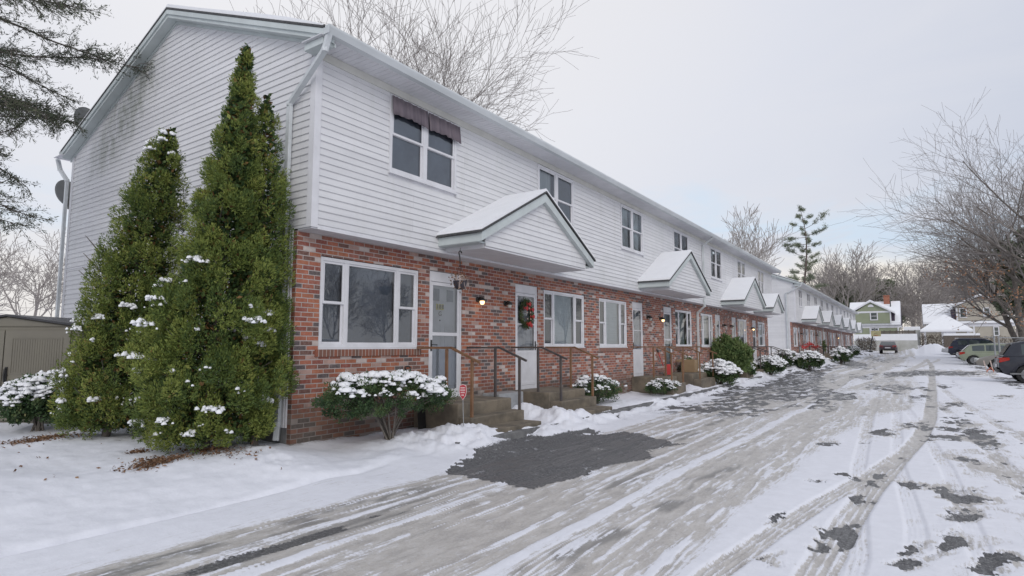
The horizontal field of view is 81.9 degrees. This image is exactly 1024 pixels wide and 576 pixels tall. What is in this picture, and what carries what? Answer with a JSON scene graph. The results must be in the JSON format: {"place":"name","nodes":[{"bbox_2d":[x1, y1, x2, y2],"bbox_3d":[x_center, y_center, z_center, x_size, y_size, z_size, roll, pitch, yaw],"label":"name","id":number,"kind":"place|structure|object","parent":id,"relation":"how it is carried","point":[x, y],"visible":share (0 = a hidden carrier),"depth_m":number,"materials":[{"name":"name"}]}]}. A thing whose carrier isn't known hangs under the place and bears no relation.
{"place":"outdoors","nodes":[
{"label":"outdoors","id":0,"kind":"place"},
{"bbox_2d":[0,344,1023,575],"bbox_3d":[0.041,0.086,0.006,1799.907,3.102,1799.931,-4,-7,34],"label":"snowy ground","id":1,"kind":"structure","parent":0,"point":[909,462],"depth_m":5.94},
{"bbox_2d":[0,234,35,310],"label":"bare tree","id":2,"kind":"object","parent":1,"relation":"on","point":[6,272],"visible":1,"depth_m":41.06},
{"bbox_2d":[0,227,66,316],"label":"bare tree","id":3,"kind":"object","parent":1,"relation":"on","point":[47,277],"visible":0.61,"depth_m":45.66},
{"bbox_2d":[0,372,80,431],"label":"snowy shrub","id":4,"kind":"object","parent":1,"relation":"on","point":[26,397],"visible":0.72,"depth_m":8.99,"materials":[{"name":"green plant"}]},
{"bbox_2d":[0,432,89,447],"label":"leaf litter","id":5,"kind":"object","parent":1,"relation":"on","point":[41,438],"visible":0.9,"depth_m":8.30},
{"bbox_2d":[0,314,118,423],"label":"garden shed","id":6,"kind":"structure","parent":1,"relation":"on","point":[32,344],"depth_m":10.07,"materials":[{"name":"beige plastic"}]},
{"bbox_2d":[0,330,5,386],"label":"shed door","id":7,"kind":"structure","parent":6,"relation":"in","point":[2,332],"depth_m":10.07,"materials":[{"name":"beige plastic"}]},
{"bbox_2d":[0,330,71,420],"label":"shed door","id":8,"kind":"structure","parent":6,"relation":"in","point":[25,351],"depth_m":10.06,"materials":[{"name":"beige plastic"}]},
{"bbox_2d":[0,0,154,259],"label":"hemlock tree","id":9,"kind":"object","parent":1,"relation":"on","point":[10,104],"visible":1,"depth_m":10.43,"materials":[{"name":"green plant"}]},
{"bbox_2d":[39,126,191,439],"bbox_3d":[-5.819,-0.093,8.858,1.737,4.765,1.685,-4,-7,34],"label":"arborvitae","id":10,"kind":"object","parent":1,"relation":"on","point":[101,405],"visible":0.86,"depth_m":8.50,"materials":[{"name":"green plant"}]},
{"bbox_2d":[125,447,152,453],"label":"leaf litter","id":11,"kind":"object","parent":1,"relation":"on","point":[139,450],"visible":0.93,"depth_m":7.43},
{"bbox_2d":[13,443,281,479],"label":"fallen leaves","id":12,"kind":"object","parent":1,"relation":"on","point":[78,476],"visible":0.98,"depth_m":6.91,"materials":[{"name":"brown plant"}]},
{"bbox_2d":[96,451,204,472],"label":"leaf litter","id":13,"kind":"object","parent":1,"relation":"on","point":[153,462],"visible":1,"depth_m":6.74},
{"bbox_2d":[114,43,299,454],"bbox_3d":[-3.884,-0.590,7.839,2.219,5.567,2.138,-4,-7,34],"label":"arborvitae","id":14,"kind":"object","parent":1,"relation":"on","point":[208,400],"visible":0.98,"depth_m":7.42,"materials":[{"name":"green plant"}]},
{"bbox_2d":[169,442,261,459],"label":"leaf litter","id":15,"kind":"object","parent":1,"relation":"on","point":[214,448],"visible":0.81,"depth_m":7.25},
{"bbox_2d":[225,93,297,444],"bbox_3d":[-3.446,-0.294,8.110,0.952,4.990,0.978,-4,-7,34],"label":"arborvitae","id":16,"kind":"object","parent":1,"relation":"on","point":[275,203],"visible":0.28,"depth_m":8.11,"materials":[{"name":"green plant"}]},
{"bbox_2d":[310,369,458,439],"bbox_3d":[-1.710,1.706,8.463,1.443,1.075,2.635,-4,-7,34],"label":"snowy shrub","id":17,"kind":"object","parent":1,"relation":"on","point":[353,390],"visible":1,"depth_m":8.10,"materials":[{"name":"green plant"}]},
{"bbox_2d":[229,0,598,347],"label":"bare maple","id":18,"kind":"object","parent":1,"relation":"on","point":[447,64],"visible":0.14,"depth_m":19.64,"materials":[{"name":"brown plant"}]},
{"bbox_2d":[404,366,425,428],"bbox_3d":[-1.561,1.835,9.952,0.288,1.042,0.474,-4,-7,34],"label":"snow shovel","id":19,"kind":"object","parent":1,"relation":"on","point":[421,416],"visible":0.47,"depth_m":9.85,"materials":[{"name":"black metal"}]},
{"bbox_2d":[54,4,784,445],"bbox_3d":[2.827,0.042,23.580,10.127,8.030,32.200,-4,-7,34],"label":"townhouse row","id":20,"kind":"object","parent":1,"relation":"on","point":[406,184],"visible":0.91,"depth_m":10.94,"materials":[{"name":"brick"}]},
{"bbox_2d":[55,180,70,208],"bbox_3d":[-11.931,-2.469,15.945,0.655,0.821,0.581,-4,-7,34],"label":"satellite dish","id":21,"kind":"object","parent":20,"relation":"attached to","point":[59,188],"visible":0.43,"depth_m":15.82,"materials":[{"name":"black metal"}]},
{"bbox_2d":[74,107,89,125],"bbox_3d":[-11.174,-4.320,15.605,0.655,0.821,0.581,-4,-7,34],"label":"satellite dish","id":22,"kind":"object","parent":20,"relation":"attached to","point":[85,110],"visible":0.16,"depth_m":15.46,"materials":[{"name":"black metal"}]},
{"bbox_2d":[318,256,417,348],"bbox_3d":[-2.267,0.298,9.524,0.110,1.370,2.086,-4,-7,34],"label":"window","id":23,"kind":"structure","parent":20,"relation":"in","point":[362,319],"depth_m":9.49,"materials":[{"name":"white paint"}]},
{"bbox_2d":[388,93,457,194],"bbox_3d":[-1.526,-2.446,10.257,0.110,1.325,1.690,-4,-7,34],"label":"window","id":24,"kind":"structure","parent":20,"relation":"in","point":[430,162],"depth_m":10.20,"materials":[{"name":"white paint"}]},
{"bbox_2d":[428,271,461,396],"bbox_3d":[-1.254,0.894,10.936,0.174,2.360,0.922,-4,-7,34],"label":"door","id":25,"kind":"structure","parent":20,"relation":"in","point":[445,300],"depth_m":11.02,"materials":[{"name":"white paint"}]},
{"bbox_2d":[448,248,471,292],"bbox_3d":[-0.871,-0.300,9.997,0.348,0.777,0.358,5,-8,-42],"label":"hanging basket","id":26,"kind":"object","parent":20,"relation":"hanging from","point":[460,284],"visible":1,"depth_m":9.94,"materials":[{"name":"black metal"}]},
{"bbox_2d":[515,284,536,389],"bbox_3d":[0.300,1.116,13.188,0.174,2.360,0.912,-4,-7,34],"label":"door","id":27,"kind":"structure","parent":20,"relation":"in","point":[523,337],"depth_m":13.22,"materials":[{"name":"white paint"}]},
{"bbox_2d":[518,297,534,329],"bbox_3d":[0.320,0.581,13.225,0.180,0.758,0.681,-4,-7,34],"label":"wreath","id":28,"kind":"object","parent":20,"relation":"attached to","point":[526,324],"visible":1,"depth_m":13.18,"materials":[{"name":"green plant"}]},
{"bbox_2d":[537,164,573,226],"bbox_3d":[1.012,-2.079,13.992,0.173,1.325,1.690,-4,-7,34],"label":"window","id":29,"kind":"structure","parent":20,"relation":"in","point":[563,186],"depth_m":14.25,"materials":[{"name":"white paint"}]},
{"bbox_2d":[544,290,584,347],"bbox_3d":[1.287,0.805,14.676,0.110,1.370,2.066,-4,-7,34],"label":"window","id":30,"kind":"structure","parent":20,"relation":"in","point":[559,313],"depth_m":14.75,"materials":[{"name":"white paint"}]},
{"bbox_2d":[599,298,627,347],"bbox_3d":[2.892,1.033,17.002,0.110,1.370,1.896,-4,-7,34],"label":"window","id":31,"kind":"structure","parent":20,"relation":"in","point":[608,336],"depth_m":17.08,"materials":[{"name":"white paint"}]},
{"bbox_2d":[620,203,643,255],"bbox_3d":[3.556,-1.716,17.680,0.173,1.325,1.660,-4,-7,34],"label":"window","id":32,"kind":"structure","parent":20,"relation":"in","point":[633,218],"depth_m":17.64,"materials":[{"name":"white paint"}]},
{"bbox_2d":[632,302,643,375],"bbox_3d":[3.902,1.629,18.410,0.174,2.360,0.842,-4,-7,34],"label":"door","id":33,"kind":"structure","parent":20,"relation":"in","point":[638,366],"depth_m":18.50,"materials":[{"name":"white paint"}]},
{"bbox_2d":[663,307,672,371],"bbox_3d":[5.425,1.846,20.617,0.174,2.360,0.822,-4,-7,34],"label":"door","id":34,"kind":"structure","parent":20,"relation":"in","point":[667,311],"depth_m":20.80,"materials":[{"name":"white paint"}]},
{"bbox_2d":[673,228,688,250],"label":"window","id":35,"kind":"structure","parent":20,"relation":"in","point":[681,244],"depth_m":21.30,"materials":[{"name":"white paint"}]},
{"bbox_2d":[675,309,691,345],"bbox_3d":[6.366,1.534,22.095,0.173,1.370,1.886,-4,-7,34],"label":"window","id":36,"kind":"structure","parent":20,"relation":"in","point":[679,314],"depth_m":22.31,"materials":[{"name":"white paint"}]},
{"bbox_2d":[701,313,712,346],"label":"window","id":37,"kind":"structure","parent":20,"relation":"in","point":[703,316],"depth_m":24.76,"materials":[{"name":"white paint"}]},
{"bbox_2d":[710,246,722,281],"bbox_3d":[8.591,-0.999,24.978,0.173,1.325,1.670,-4,-7,34],"label":"window","id":38,"kind":"structure","parent":20,"relation":"in","point":[717,254],"depth_m":24.98,"materials":[{"name":"white paint"}]},
{"bbox_2d":[715,315,719,340],"bbox_3d":[8.955,2.353,25.780,0.122,2.360,0.812,-4,-7,34],"label":"door","id":39,"kind":"structure","parent":20,"relation":"in","point":[717,317],"depth_m":26.00,"materials":[{"name":"white paint"}]},
{"bbox_2d":[732,317,735,336],"bbox_3d":[10.506,2.574,28.029,0.122,2.360,0.792,-4,-7,34],"label":"door","id":40,"kind":"structure","parent":20,"relation":"in","point":[733,319],"depth_m":28.28,"materials":[{"name":"white paint"}]},
{"bbox_2d":[737,259,745,277],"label":"window","id":41,"kind":"structure","parent":20,"relation":"in","point":[739,263],"depth_m":28.48,"materials":[{"name":"white paint"}]},
{"bbox_2d":[738,319,746,343],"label":"window","id":42,"kind":"structure","parent":20,"relation":"in","point":[742,332],"depth_m":29.73,"materials":[{"name":"white paint"}]},
{"bbox_2d":[752,320,756,360],"bbox_3d":[12.918,2.914,31.480,0.174,2.360,0.842,-4,-7,34],"label":"door","id":43,"kind":"structure","parent":20,"relation":"in","point":[753,322],"depth_m":31.69,"materials":[{"name":"white paint"}]},
{"bbox_2d":[757,269,764,293],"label":"window","id":44,"kind":"structure","parent":20,"relation":"in","point":[760,274],"depth_m":32.06,"materials":[{"name":"white paint"}]},
{"bbox_2d":[758,322,764,345],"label":"window","id":45,"kind":"structure","parent":20,"relation":"in","point":[761,340],"depth_m":33.24,"materials":[{"name":"white paint"}]},
{"bbox_2d":[459,384,466,426],"bbox_3d":[-0.742,1.820,8.896,0.116,0.734,0.023,0,-6,3],"label":"yard sign","id":46,"kind":"object","parent":1,"relation":"on","point":[462,390],"visible":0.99,"depth_m":8.91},
{"bbox_2d":[414,347,540,431],"bbox_3d":[-0.558,1.834,10.272,1.696,1.620,1.520,-4,-7,34],"label":"concrete stoop","id":47,"kind":"object","parent":1,"relation":"on","point":[499,413],"visible":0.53,"depth_m":9.90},
{"bbox_2d":[483,391,522,408],"bbox_3d":[-0.168,2.237,11.518,0.400,0.400,0.830,-4,-7,34],"label":"window well cover","id":48,"kind":"object","parent":47,"relation":"on","point":[513,395],"depth_m":11.45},
{"bbox_2d":[511,346,611,413],"bbox_3d":[1.077,2.062,12.644,1.696,1.610,1.540,-4,-7,34],"label":"concrete stoop","id":49,"kind":"object","parent":1,"relation":"on","point":[573,399],"visible":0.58,"depth_m":12.24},
{"bbox_2d":[569,374,626,403],"bbox_3d":[1.999,2.438,14.141,1.261,0.794,1.536,-4,-7,34],"label":"snowy shrub","id":50,"kind":"object","parent":1,"relation":"on","point":[607,387],"visible":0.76,"depth_m":13.94,"materials":[{"name":"green plant"}]},
{"bbox_2d":[632,346,687,394],"bbox_3d":[4.495,2.567,17.884,1.373,1.590,1.150,-4,-7,34],"label":"concrete stoop","id":51,"kind":"object","parent":1,"relation":"on","point":[638,383],"visible":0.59,"depth_m":17.62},
{"bbox_2d":[656,348,670,374],"bbox_3d":[4.996,2.428,19.514,0.414,0.867,0.405,-4,-7,34],"label":"snow shovel","id":52,"kind":"object","parent":51,"relation":"on","point":[668,369],"visible":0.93,"depth_m":19.50,"materials":[{"name":"red plastic"}]},
{"bbox_2d":[455,351,865,443],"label":"kerb","id":53,"kind":"structure","parent":1,"relation":"on","point":[518,433],"depth_m":12.73,"materials":[{"name":"concrete"}]},
{"bbox_2d":[643,377,680,394],"bbox_3d":[4.366,2.863,17.072,0.868,0.588,1.860,-4,-7,34],"label":"snowy shrub","id":54,"kind":"object","parent":1,"relation":"on","point":[653,386],"visible":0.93,"depth_m":16.81,"materials":[{"name":"green plant"}]},
{"bbox_2d":[664,346,716,387],"bbox_3d":[6.165,2.805,20.305,1.373,1.590,1.650,-4,-7,34],"label":"concrete stoop","id":55,"kind":"object","parent":1,"relation":"on","point":[701,379],"visible":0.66,"depth_m":19.71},
{"bbox_2d":[675,359,698,371],"bbox_3d":[6.150,2.755,20.914,0.724,0.439,0.676,-4,-7,34],"label":"cardboard box","id":56,"kind":"object","parent":55,"relation":"on","point":[691,365],"visible":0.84,"depth_m":20.76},
{"bbox_2d":[698,357,742,385],"bbox_3d":[7.295,2.981,20.876,1.635,1.060,1.416,-4,-7,34],"label":"snowy shrub","id":57,"kind":"object","parent":1,"relation":"on","point":[725,371],"visible":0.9,"depth_m":20.57,"materials":[{"name":"green plant"}]},
{"bbox_2d":[710,332,754,372],"bbox_3d":[9.053,2.831,24.551,2.004,1.978,1.677,-4,-7,34],"label":"rhododendron","id":58,"kind":"object","parent":1,"relation":"on","point":[737,351],"visible":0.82,"depth_m":24.13,"materials":[{"name":"green plant"}]},
{"bbox_2d":[719,346,754,377],"bbox_3d":[9.561,3.269,25.230,1.373,1.550,1.150,-4,-7,34],"label":"concrete stoop","id":59,"kind":"object","parent":1,"relation":"on","point":[744,375],"visible":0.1,"depth_m":24.50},
{"bbox_2d":[748,360,757,375],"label":"snowy shrub","id":60,"kind":"object","parent":1,"relation":"on","point":[753,372],"visible":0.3,"depth_m":24.48,"materials":[{"name":"green plant"}]},
{"bbox_2d":[751,346,768,371],"bbox_3d":[11.160,3.487,27.548,1.373,1.530,1.200,-4,-7,34],"label":"concrete stoop","id":61,"kind":"object","parent":1,"relation":"on","point":[761,370],"visible":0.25,"depth_m":26.91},
{"bbox_2d":[721,202,799,276],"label":"bare tree","id":62,"kind":"object","parent":1,"relation":"on","point":[761,251],"visible":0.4,"depth_m":60.21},
{"bbox_2d":[756,346,784,357],"bbox_3d":[13.537,3.781,30.999,1.373,1.440,1.200,-4,-7,34],"label":"concrete stoop","id":63,"kind":"object","parent":1,"relation":"on","point":[771,349],"visible":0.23,"depth_m":30.83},
{"bbox_2d":[756,355,787,374],"bbox_3d":[11.945,3.571,27.224,1.470,1.037,1.336,-4,-7,34],"label":"snowy shrub","id":64,"kind":"object","parent":1,"relation":"on","point":[770,364],"visible":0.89,"depth_m":26.92,"materials":[{"name":"green plant"}]},
{"bbox_2d":[769,348,796,366],"bbox_3d":[15.771,4.083,34.244,1.807,1.194,1.495,-4,-7,34],"label":"snowy shrub","id":65,"kind":"object","parent":1,"relation":"on","point":[789,353],"visible":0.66,"depth_m":33.88,"materials":[{"name":"green plant"}]},
{"bbox_2d":[776,205,829,288],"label":"pine tree","id":66,"kind":"object","parent":1,"relation":"on","point":[806,262],"visible":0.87,"depth_m":112.94,"materials":[{"name":"green plant"}]},
{"bbox_2d":[790,350,828,369],"bbox_3d":[16.864,4.129,33.433,1.940,1.229,1.351,-4,-7,34],"label":"snowy shrub","id":67,"kind":"object","parent":1,"relation":"on","point":[808,359],"visible":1,"depth_m":33.16,"materials":[{"name":"green plant"}]},
{"bbox_2d":[800,341,819,352],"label":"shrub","id":68,"kind":"object","parent":1,"relation":"on","point":[803,346],"visible":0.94,"depth_m":40.83,"materials":[{"name":"plant"}]},
{"bbox_2d":[767,273,862,357],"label":"townhouse row","id":69,"kind":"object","parent":1,"relation":"on","point":[813,316],"visible":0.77,"depth_m":43.94,"materials":[{"name":"brick"}]},
{"bbox_2d":[793,327,797,346],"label":"window","id":70,"kind":"structure","parent":69,"relation":"in","point":[794,328],"depth_m":42.36,"materials":[{"name":"white paint"}]},
{"bbox_2d":[798,288,802,307],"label":"window","id":71,"kind":"structure","parent":69,"relation":"in","point":[799,290],"depth_m":42.73,"materials":[{"name":"white paint"}]},
{"bbox_2d":[805,329,808,344],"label":"window","id":72,"kind":"structure","parent":69,"relation":"in","point":[806,330],"depth_m":46.70,"materials":[{"name":"white paint"}]},
{"bbox_2d":[800,266,847,291],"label":"bare tree","id":73,"kind":"object","parent":1,"relation":"on","point":[818,277],"visible":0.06,"depth_m":138.17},
{"bbox_2d":[820,346,835,358],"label":"concrete stoop","id":74,"kind":"object","parent":1,"relation":"on","point":[827,355],"visible":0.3,"depth_m":48.77,"materials":[{"name":"grey concrete"}]},
{"bbox_2d":[808,275,858,302],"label":"bare tree","id":75,"kind":"object","parent":1,"relation":"on","point":[833,287],"visible":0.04,"depth_m":125.13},
{"bbox_2d":[829,346,853,363],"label":"snowy shrub","id":76,"kind":"object","parent":1,"relation":"on","point":[841,354],"visible":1,"depth_m":43.20,"materials":[{"name":"green plant"}]},
{"bbox_2d":[827,284,855,306],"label":"tree","id":77,"kind":"object","parent":1,"relation":"on","point":[843,303],"visible":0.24,"depth_m":121.13,"materials":[{"name":"green plant"}]},
{"bbox_2d":[802,240,900,306],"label":"bare tree","id":78,"kind":"object","parent":1,"relation":"on","point":[832,270],"visible":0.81,"depth_m":117.44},
{"bbox_2d":[847,345,860,356],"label":"snowy shrub","id":79,"kind":"object","parent":1,"relation":"on","point":[854,349],"visible":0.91,"depth_m":55.54,"materials":[{"name":"green plant"}]},
{"bbox_2d":[816,259,903,298],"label":"bare tree","id":80,"kind":"object","parent":1,"relation":"on","point":[876,271],"visible":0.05,"depth_m":134.84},
{"bbox_2d":[855,336,876,350],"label":"hedge","id":81,"kind":"object","parent":1,"relation":"on","point":[868,342],"visible":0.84,"depth_m":76.88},
{"bbox_2d":[866,331,880,351],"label":"basketball hoop","id":82,"kind":"object","parent":1,"relation":"on","point":[875,333],"visible":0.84,"depth_m":73.81,"materials":[{"name":"beige metal"}]},
{"bbox_2d":[849,295,902,333],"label":"green house","id":83,"kind":"structure","parent":1,"relation":"on","point":[885,315],"depth_m":95.95,"materials":[{"name":"green"}]},
{"bbox_2d":[870,312,877,319],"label":"window","id":84,"kind":"structure","parent":83,"relation":"in","point":[873,315],"depth_m":95.55,"materials":[{"name":"white paint"}]},
{"bbox_2d":[843,266,918,328],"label":"bare tree","id":85,"kind":"object","parent":1,"relation":"on","point":[881,290],"visible":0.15,"depth_m":125.75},
{"bbox_2d":[853,334,917,350],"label":"retaining wall","id":86,"kind":"structure","parent":1,"relation":"on","point":[906,341],"depth_m":81.85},
{"bbox_2d":[879,341,897,353],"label":"parked car","id":87,"kind":"object","parent":1,"relation":"on","point":[888,345],"visible":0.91,"depth_m":66.44,"materials":[{"name":"paint"}]},
{"bbox_2d":[871,277,906,322],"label":"tree","id":88,"kind":"object","parent":1,"relation":"on","point":[892,283],"visible":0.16,"depth_m":125.80,"materials":[{"name":"green plant"}]},
{"bbox_2d":[878,330,915,333],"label":"plank fence","id":89,"kind":"object","parent":1,"relation":"on","point":[894,332],"visible":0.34,"depth_m":86.12,"materials":[{"name":"grey wood"}]},
{"bbox_2d":[903,327,920,344],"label":"shed","id":90,"kind":"structure","parent":1,"relation":"on","point":[917,330],"depth_m":87.29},
{"bbox_2d":[877,265,951,328],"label":"bare tree","id":91,"kind":"object","parent":1,"relation":"on","point":[928,294],"visible":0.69,"depth_m":116.83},
{"bbox_2d":[868,252,960,342],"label":"bare tree","id":92,"kind":"object","parent":1,"relation":"on","point":[916,280],"visible":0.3,"depth_m":124.76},
{"bbox_2d":[830,87,1023,286],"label":"bare oak","id":93,"kind":"object","parent":1,"relation":"on","point":[994,242],"visible":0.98,"depth_m":40.47,"materials":[{"name":"grey plant"}]},
{"bbox_2d":[919,333,943,346],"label":"hedge","id":94,"kind":"object","parent":1,"relation":"on","point":[931,339],"visible":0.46,"depth_m":73.05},
{"bbox_2d":[911,258,978,302],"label":"bare tree","id":95,"kind":"object","parent":1,"relation":"on","point":[947,293],"visible":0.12,"depth_m":137.16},
{"bbox_2d":[920,314,972,345],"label":"garage","id":96,"kind":"structure","parent":1,"relation":"on","point":[943,323],"depth_m":84.21,"materials":[{"name":"beige"}]},
{"bbox_2d":[886,213,1023,340],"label":"brown leaved oak","id":97,"kind":"object","parent":1,"relation":"on","point":[1019,318],"visible":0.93,"depth_m":40.51,"materials":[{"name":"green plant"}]},
{"bbox_2d":[895,201,1023,341],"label":"bare oak","id":98,"kind":"object","parent":1,"relation":"on","point":[1008,326],"visible":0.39,"depth_m":46.71,"materials":[{"name":"brown plant"}]},
{"bbox_2d":[895,161,1023,317],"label":"bare oak","id":99,"kind":"object","parent":1,"relation":"on","point":[966,252],"visible":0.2,"depth_m":53.76,"materials":[{"name":"brown plant"}]},
{"bbox_2d":[896,121,1023,294],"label":"bare oak","id":100,"kind":"object","parent":1,"relation":"on","point":[987,230],"visible":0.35,"depth_m":45.32,"materials":[{"name":"brown plant"}]},
{"bbox_2d":[943,333,979,347],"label":"storage container","id":101,"kind":"object","parent":1,"relation":"on","point":[948,338],"visible":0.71,"depth_m":68.71,"materials":[{"name":"grey metal"}]},
{"bbox_2d":[922,294,1014,342],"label":"beige house","id":102,"kind":"structure","parent":1,"relation":"on","point":[990,327],"depth_m":97.83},
{"bbox_2d":[959,308,966,317],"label":"window","id":103,"kind":"structure","parent":102,"relation":"in","point":[961,310],"depth_m":98.70,"materials":[{"name":"white paint"}]},
{"bbox_2d":[993,326,999,335],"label":"window","id":104,"kind":"structure","parent":102,"relation":"in","point":[996,331],"depth_m":96.38,"materials":[{"name":"white paint"}]},
{"bbox_2d":[948,338,993,355],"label":"parked car","id":105,"kind":"object","parent":1,"relation":"on","point":[957,345],"visible":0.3,"depth_m":52.13,"materials":[{"name":"paint"}]},
{"bbox_2d":[945,280,1003,301],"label":"bare tree","id":106,"kind":"object","parent":1,"relation":"on","point":[976,292],"visible":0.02,"depth_m":138.42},
{"bbox_2d":[958,343,1004,364],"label":"parked car","id":107,"kind":"object","parent":1,"relation":"on","point":[969,353],"visible":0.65,"depth_m":40.18,"materials":[{"name":"paint"}]},
{"bbox_2d":[974,354,998,369],"bbox_3d":[28.512,3.891,32.724,4.545,1.426,1.760,-4,-7,34],"label":"parked car","id":108,"kind":"object","parent":1,"relation":"on","point":[980,360],"visible":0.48,"depth_m":33.12,"materials":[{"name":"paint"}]},
{"bbox_2d":[980,335,1011,343],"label":"hedge","id":109,"kind":"object","parent":1,"relation":"on","point":[996,339],"visible":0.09,"depth_m":70.93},
{"bbox_2d":[983,227,1023,315],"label":"bare tree","id":110,"kind":"object","parent":1,"relation":"on","point":[1007,293],"visible":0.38,"depth_m":45.08,"materials":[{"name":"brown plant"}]},
{"bbox_2d":[984,336,1023,354],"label":"chain link fence","id":111,"kind":"object","parent":1,"relation":"on","point":[993,337],"visible":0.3,"depth_m":38.03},
{"bbox_2d":[994,338,1023,382],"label":"parked car","id":112,"kind":"object","parent":1,"relation":"on","point":[1009,360],"visible":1,"depth_m":22.98,"materials":[{"name":"paint"}]},
{"bbox_2d":[0,0,1023,342],"label":"sky","id":113,"kind":"structure","parent":0,"point":[703,109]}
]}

